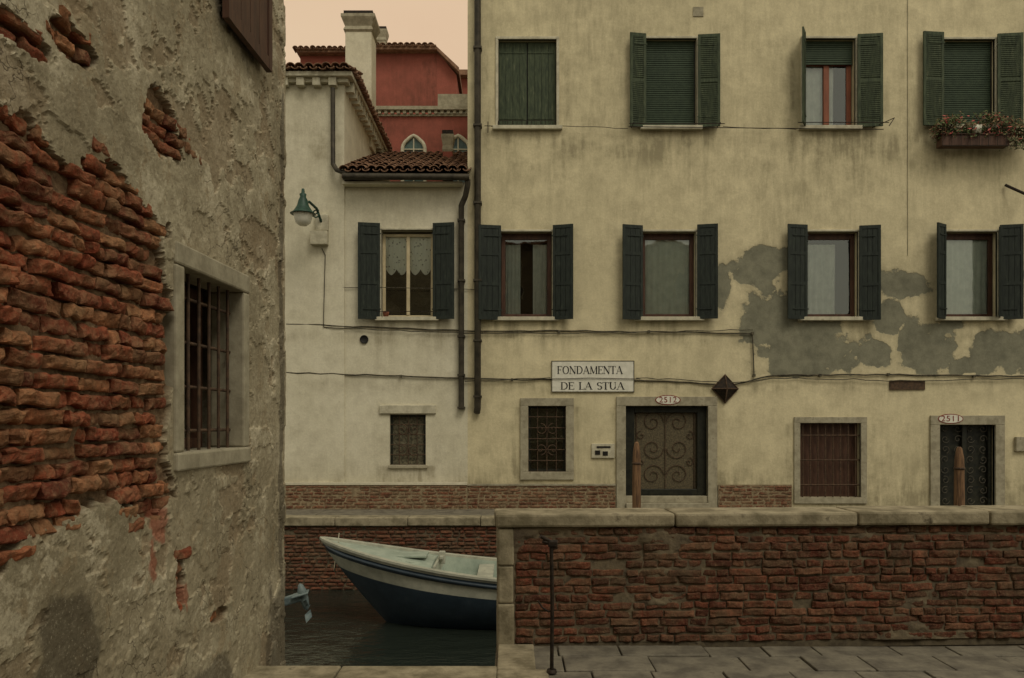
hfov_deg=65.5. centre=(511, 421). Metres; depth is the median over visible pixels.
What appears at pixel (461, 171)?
roof slab
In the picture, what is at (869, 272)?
shutter
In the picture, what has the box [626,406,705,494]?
door frame
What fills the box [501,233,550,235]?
window head
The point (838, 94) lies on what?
room interior
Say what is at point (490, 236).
shutter
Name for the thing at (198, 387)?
window grille
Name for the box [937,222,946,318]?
shutter
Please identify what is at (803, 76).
shutter
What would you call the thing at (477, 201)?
drain pipe
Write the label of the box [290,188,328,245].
wall lamp
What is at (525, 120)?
window rail
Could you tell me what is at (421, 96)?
red palazzo
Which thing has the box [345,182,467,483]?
facade wall
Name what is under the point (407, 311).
window rail
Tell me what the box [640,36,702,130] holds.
stone surround
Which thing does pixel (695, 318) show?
stone surround
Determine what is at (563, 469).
window frame
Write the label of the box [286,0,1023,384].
electric cables
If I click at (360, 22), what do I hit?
chimney cap
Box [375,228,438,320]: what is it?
stone surround
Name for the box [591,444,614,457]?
intercom panel
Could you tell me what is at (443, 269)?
shutter
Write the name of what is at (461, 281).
drain pipe
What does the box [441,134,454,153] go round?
chimney cap
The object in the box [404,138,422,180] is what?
arched window glass
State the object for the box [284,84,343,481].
tall facade wall
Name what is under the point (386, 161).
roof tiles
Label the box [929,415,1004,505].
door surround
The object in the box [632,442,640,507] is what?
mooring post
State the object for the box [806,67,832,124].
curtain
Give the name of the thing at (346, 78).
cornice
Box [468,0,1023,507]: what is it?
facade wall
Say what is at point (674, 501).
door steps
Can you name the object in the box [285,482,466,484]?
plinth band
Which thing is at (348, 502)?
plinth bricks
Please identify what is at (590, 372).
street name sign
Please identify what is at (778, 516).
coping stones
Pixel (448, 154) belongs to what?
chimney shaft
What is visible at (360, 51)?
chimney shaft
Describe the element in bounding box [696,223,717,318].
shutter
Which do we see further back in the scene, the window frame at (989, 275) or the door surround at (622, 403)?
the window frame at (989, 275)
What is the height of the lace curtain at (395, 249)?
0.840 m
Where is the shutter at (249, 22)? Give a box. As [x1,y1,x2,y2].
[222,0,271,72]
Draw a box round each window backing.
[393,417,423,463]
[530,408,562,468]
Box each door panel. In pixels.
[634,413,695,488]
[940,425,985,505]
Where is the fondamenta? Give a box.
[284,509,496,589]
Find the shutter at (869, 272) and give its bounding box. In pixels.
[859,225,880,319]
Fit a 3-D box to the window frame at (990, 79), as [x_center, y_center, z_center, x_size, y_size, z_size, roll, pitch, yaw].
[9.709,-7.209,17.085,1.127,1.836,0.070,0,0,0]
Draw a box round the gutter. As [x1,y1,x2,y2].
[342,173,468,180]
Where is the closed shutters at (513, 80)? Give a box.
[499,42,555,124]
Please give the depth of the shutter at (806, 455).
17.12 m
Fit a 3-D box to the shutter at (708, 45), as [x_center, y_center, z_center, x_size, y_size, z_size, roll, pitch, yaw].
[4.161,-7.215,16.852,0.477,1.956,0.041,0,0,6]
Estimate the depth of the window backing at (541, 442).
17.18 m
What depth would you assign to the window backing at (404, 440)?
17.10 m
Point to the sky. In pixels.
(443, 23)
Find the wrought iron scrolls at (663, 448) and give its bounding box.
[636,413,693,488]
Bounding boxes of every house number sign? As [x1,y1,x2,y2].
[655,395,680,404]
[938,414,962,423]
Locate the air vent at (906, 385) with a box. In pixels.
[889,380,924,389]
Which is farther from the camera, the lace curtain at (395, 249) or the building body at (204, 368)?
the lace curtain at (395, 249)
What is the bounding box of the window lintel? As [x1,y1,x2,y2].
[379,405,435,413]
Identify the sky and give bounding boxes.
[284,0,467,68]
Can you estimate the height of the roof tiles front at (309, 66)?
0.456 m
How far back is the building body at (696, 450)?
18.21 m
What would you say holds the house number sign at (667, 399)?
attached to the door surround at (622, 403)
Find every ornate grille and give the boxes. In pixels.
[390,415,425,464]
[528,406,565,471]
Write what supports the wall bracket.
attached to the facade wall at (752, 192)
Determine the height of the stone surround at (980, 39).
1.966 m
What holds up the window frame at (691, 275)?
attached to the facade wall at (752, 192)
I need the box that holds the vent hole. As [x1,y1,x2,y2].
[360,335,367,343]
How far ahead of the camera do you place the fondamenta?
15.36 m
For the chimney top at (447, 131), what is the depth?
19.37 m
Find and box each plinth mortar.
[285,485,466,508]
[467,486,615,508]
[718,485,791,506]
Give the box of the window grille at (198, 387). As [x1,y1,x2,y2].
[184,274,230,450]
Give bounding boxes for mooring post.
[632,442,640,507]
[953,447,964,505]
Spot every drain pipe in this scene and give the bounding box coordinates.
[457,179,470,408]
[473,0,481,413]
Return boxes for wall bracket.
[1004,184,1023,194]
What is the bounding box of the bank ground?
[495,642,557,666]
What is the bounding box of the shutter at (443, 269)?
[432,222,453,318]
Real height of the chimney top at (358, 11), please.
0.094 m
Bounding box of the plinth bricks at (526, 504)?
[468,486,614,507]
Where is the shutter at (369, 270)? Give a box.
[358,222,380,318]
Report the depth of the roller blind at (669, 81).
17.06 m
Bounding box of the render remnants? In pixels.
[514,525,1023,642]
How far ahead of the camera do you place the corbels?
17.70 m
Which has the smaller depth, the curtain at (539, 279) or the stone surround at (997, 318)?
the stone surround at (997, 318)
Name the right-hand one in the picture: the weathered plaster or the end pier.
the end pier
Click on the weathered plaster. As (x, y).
(97, 594)
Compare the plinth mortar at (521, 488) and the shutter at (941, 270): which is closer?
the shutter at (941, 270)
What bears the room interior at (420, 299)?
attached to the side walls at (356, 141)
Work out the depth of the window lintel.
16.91 m
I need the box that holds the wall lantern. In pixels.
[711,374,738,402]
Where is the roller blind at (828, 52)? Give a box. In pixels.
[806,41,851,64]
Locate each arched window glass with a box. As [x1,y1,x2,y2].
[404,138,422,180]
[453,138,466,181]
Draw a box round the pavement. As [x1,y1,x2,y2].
[244,644,1023,677]
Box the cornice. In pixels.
[285,71,387,151]
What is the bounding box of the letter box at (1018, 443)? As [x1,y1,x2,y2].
[1014,437,1023,450]
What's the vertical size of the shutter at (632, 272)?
2.000 m
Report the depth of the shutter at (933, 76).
16.84 m
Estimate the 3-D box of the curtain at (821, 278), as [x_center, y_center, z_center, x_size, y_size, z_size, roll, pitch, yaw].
[6.679,-3.052,17.280,0.650,1.568,0.035,0,0,0]
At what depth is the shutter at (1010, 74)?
16.84 m
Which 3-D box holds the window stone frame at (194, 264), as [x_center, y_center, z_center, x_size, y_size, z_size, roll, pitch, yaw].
[-1.834,-0.341,4.674,0.232,1.210,1.030,0,0,2]
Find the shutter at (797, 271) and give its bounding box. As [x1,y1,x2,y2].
[787,224,808,318]
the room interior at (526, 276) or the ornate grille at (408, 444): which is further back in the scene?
the room interior at (526, 276)
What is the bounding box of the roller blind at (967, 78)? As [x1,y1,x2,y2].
[944,42,989,123]
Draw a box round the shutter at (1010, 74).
[997,32,1023,125]
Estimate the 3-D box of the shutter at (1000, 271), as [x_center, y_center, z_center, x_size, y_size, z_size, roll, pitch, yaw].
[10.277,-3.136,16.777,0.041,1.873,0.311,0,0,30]
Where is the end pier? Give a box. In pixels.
[496,527,513,652]
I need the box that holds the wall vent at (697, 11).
[693,7,702,16]
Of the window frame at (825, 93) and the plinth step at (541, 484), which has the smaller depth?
the plinth step at (541, 484)
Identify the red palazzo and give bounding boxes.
[292,26,467,181]
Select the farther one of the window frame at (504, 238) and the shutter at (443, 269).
the window frame at (504, 238)
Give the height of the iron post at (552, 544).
0.911 m
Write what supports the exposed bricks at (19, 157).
attached to the weathered plaster
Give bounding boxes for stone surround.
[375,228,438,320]
[493,36,561,130]
[493,229,559,320]
[520,398,573,479]
[634,229,703,320]
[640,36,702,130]
[794,417,866,503]
[798,36,862,130]
[798,229,866,320]
[935,229,1007,320]
[936,37,1000,129]
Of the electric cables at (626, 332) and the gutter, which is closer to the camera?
the gutter
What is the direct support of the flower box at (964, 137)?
attached to the facade wall at (752, 192)
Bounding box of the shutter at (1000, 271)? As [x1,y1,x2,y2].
[999,226,1000,316]
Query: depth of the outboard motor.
11.56 m
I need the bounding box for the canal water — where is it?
[284,590,495,667]
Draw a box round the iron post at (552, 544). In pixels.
[537,535,557,673]
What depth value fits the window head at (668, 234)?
17.09 m
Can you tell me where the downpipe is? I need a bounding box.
[330,87,347,173]
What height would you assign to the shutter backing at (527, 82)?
1.855 m
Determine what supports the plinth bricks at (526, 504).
on the fondamenta
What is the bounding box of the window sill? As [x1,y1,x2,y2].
[388,465,426,467]
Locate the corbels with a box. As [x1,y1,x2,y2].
[285,77,384,153]
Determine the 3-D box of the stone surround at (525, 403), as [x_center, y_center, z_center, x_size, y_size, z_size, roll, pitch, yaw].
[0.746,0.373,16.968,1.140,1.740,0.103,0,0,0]
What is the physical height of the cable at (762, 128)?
0.236 m
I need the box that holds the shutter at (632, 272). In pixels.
[622,224,643,319]
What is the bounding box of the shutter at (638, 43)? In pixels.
[630,32,646,125]
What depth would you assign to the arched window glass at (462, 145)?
25.58 m
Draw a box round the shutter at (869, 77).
[857,33,882,126]
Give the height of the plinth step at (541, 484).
0.036 m
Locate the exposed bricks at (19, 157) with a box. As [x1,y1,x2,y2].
[0,5,215,621]
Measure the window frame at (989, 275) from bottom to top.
1.768 m
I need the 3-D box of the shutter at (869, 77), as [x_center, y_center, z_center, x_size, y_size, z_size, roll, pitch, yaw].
[7.570,-7.221,16.849,0.532,1.962,0.041,0,0,6]
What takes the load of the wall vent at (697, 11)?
attached to the facade wall at (752, 192)
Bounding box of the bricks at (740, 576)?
[515,525,1023,643]
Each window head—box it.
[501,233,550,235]
[643,233,693,235]
[808,233,854,235]
[947,233,992,235]
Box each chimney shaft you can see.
[345,32,375,154]
[443,151,452,180]
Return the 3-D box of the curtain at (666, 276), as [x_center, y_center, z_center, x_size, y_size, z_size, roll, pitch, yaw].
[3.326,-3.092,17.180,1.006,1.648,0.024,0,0,0]
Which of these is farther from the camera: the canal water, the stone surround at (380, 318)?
the stone surround at (380, 318)
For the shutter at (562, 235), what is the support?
attached to the stone surround at (552, 318)
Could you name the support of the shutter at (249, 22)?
attached to the weathered plaster
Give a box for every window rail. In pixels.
[376,311,437,311]
[491,120,556,126]
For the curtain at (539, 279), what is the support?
hanging from the window frame at (504, 238)
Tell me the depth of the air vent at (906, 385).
16.93 m
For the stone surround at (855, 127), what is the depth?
16.93 m
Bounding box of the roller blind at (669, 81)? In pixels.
[646,41,693,124]
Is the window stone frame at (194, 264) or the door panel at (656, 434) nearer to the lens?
the window stone frame at (194, 264)
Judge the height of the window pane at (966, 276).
1.648 m
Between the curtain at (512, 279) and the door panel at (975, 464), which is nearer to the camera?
the door panel at (975, 464)
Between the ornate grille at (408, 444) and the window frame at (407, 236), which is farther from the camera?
the window frame at (407, 236)
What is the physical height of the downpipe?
1.901 m
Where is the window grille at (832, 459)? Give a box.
[800,423,859,496]
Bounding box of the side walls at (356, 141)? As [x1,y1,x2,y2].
[335,84,389,481]
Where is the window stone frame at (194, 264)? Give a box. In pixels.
[163,241,250,471]
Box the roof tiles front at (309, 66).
[286,62,362,75]
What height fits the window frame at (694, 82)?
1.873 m
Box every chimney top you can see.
[344,10,372,12]
[442,130,453,133]
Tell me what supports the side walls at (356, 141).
on the far bank ground
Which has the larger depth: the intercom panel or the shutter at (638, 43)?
the intercom panel
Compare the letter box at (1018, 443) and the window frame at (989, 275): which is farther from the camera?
the window frame at (989, 275)
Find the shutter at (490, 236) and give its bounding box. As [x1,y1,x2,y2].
[479,224,501,319]
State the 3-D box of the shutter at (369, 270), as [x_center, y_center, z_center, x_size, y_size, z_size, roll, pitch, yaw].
[-3.014,-3.182,16.837,0.482,2.036,0.041,0,0,-10]
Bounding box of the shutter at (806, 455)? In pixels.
[800,423,856,496]
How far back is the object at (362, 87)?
18.64 m
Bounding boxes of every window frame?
[184,286,201,447]
[383,234,432,316]
[390,415,425,463]
[501,236,550,316]
[529,407,564,470]
[643,236,693,316]
[694,41,694,124]
[806,65,850,124]
[808,236,853,316]
[947,236,991,316]
[990,42,991,122]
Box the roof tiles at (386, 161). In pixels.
[339,151,470,171]
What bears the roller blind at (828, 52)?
attached to the facade wall at (752, 192)
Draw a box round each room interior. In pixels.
[384,233,431,314]
[505,240,546,313]
[808,240,848,313]
[833,67,844,124]
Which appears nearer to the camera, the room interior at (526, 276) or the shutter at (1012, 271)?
the shutter at (1012, 271)
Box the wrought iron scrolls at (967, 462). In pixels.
[941,425,987,504]
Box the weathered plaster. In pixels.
[0,0,286,677]
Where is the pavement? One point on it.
(916, 661)
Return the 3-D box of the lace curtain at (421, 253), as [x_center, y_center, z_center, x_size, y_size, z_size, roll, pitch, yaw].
[-1.970,-3.573,17.155,0.455,0.840,0.016,0,0,0]
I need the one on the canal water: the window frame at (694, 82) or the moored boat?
the moored boat
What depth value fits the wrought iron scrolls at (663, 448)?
17.10 m
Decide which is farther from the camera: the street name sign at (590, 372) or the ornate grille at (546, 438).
the ornate grille at (546, 438)
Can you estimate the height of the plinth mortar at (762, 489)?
0.524 m
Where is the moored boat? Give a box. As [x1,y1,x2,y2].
[320,533,496,629]
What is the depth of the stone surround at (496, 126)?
16.93 m
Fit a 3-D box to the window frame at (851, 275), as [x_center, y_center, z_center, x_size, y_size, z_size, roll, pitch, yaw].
[6.809,-3.102,17.130,1.089,1.768,0.060,0,0,0]
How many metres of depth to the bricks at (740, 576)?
5.98 m
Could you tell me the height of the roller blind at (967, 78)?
1.824 m
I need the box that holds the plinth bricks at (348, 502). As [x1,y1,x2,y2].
[285,486,466,508]
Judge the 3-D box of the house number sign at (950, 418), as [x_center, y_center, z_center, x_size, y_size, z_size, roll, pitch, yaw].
[9.309,-0.054,16.905,0.540,0.210,0.029,0,0,0]
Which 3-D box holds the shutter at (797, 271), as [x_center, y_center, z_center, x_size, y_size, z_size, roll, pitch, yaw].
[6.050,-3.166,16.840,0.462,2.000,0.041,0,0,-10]
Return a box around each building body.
[184,281,212,448]
[696,413,696,488]
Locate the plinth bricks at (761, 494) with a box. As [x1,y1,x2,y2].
[718,486,791,506]
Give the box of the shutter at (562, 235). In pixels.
[552,224,572,318]
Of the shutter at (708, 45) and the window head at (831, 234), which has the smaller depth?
the shutter at (708, 45)
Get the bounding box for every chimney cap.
[341,13,379,43]
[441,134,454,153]
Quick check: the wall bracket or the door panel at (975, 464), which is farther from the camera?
the door panel at (975, 464)
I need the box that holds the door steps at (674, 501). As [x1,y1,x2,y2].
[626,495,708,508]
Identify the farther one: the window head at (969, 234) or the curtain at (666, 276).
the curtain at (666, 276)
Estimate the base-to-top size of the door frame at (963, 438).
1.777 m
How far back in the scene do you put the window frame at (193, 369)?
5.04 m
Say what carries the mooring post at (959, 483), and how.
in the canal water
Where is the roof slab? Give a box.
[348,159,467,173]
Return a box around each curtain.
[386,237,405,274]
[410,237,430,274]
[506,245,519,313]
[533,245,546,313]
[645,240,688,313]
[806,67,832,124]
[808,244,834,313]
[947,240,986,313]
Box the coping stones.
[494,505,1023,527]
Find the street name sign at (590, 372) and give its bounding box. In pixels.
[551,361,633,391]
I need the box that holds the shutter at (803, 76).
[802,26,805,125]
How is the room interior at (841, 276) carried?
attached to the building body at (696, 450)
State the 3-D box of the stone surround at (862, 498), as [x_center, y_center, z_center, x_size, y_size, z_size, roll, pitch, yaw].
[6.773,0.827,16.968,1.551,1.842,0.103,0,0,0]
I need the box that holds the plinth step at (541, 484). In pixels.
[467,484,615,485]
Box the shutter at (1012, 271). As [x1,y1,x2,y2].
[1000,224,1023,318]
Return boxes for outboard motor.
[284,583,311,622]
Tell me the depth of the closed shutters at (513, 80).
17.06 m
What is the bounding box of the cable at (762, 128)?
[485,117,894,129]
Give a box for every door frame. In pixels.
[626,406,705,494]
[960,425,991,504]
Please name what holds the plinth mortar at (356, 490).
attached to the facade wall at (393, 351)
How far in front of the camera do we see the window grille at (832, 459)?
17.00 m
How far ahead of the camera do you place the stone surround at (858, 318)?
16.93 m
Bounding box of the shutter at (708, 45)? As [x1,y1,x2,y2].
[697,33,719,126]
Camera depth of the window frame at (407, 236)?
17.09 m
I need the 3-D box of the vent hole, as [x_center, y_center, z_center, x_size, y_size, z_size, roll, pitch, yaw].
[-3.146,-1.746,16.938,0.180,0.180,0.020,0,0,0]
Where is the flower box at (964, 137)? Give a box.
[928,109,1023,150]
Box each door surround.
[616,397,716,507]
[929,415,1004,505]
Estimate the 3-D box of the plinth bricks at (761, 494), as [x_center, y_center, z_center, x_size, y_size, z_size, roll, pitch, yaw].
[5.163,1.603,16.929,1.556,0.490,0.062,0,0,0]
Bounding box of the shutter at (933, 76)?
[923,31,944,125]
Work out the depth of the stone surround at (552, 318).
16.89 m
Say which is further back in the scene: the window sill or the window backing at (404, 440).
the window backing at (404, 440)

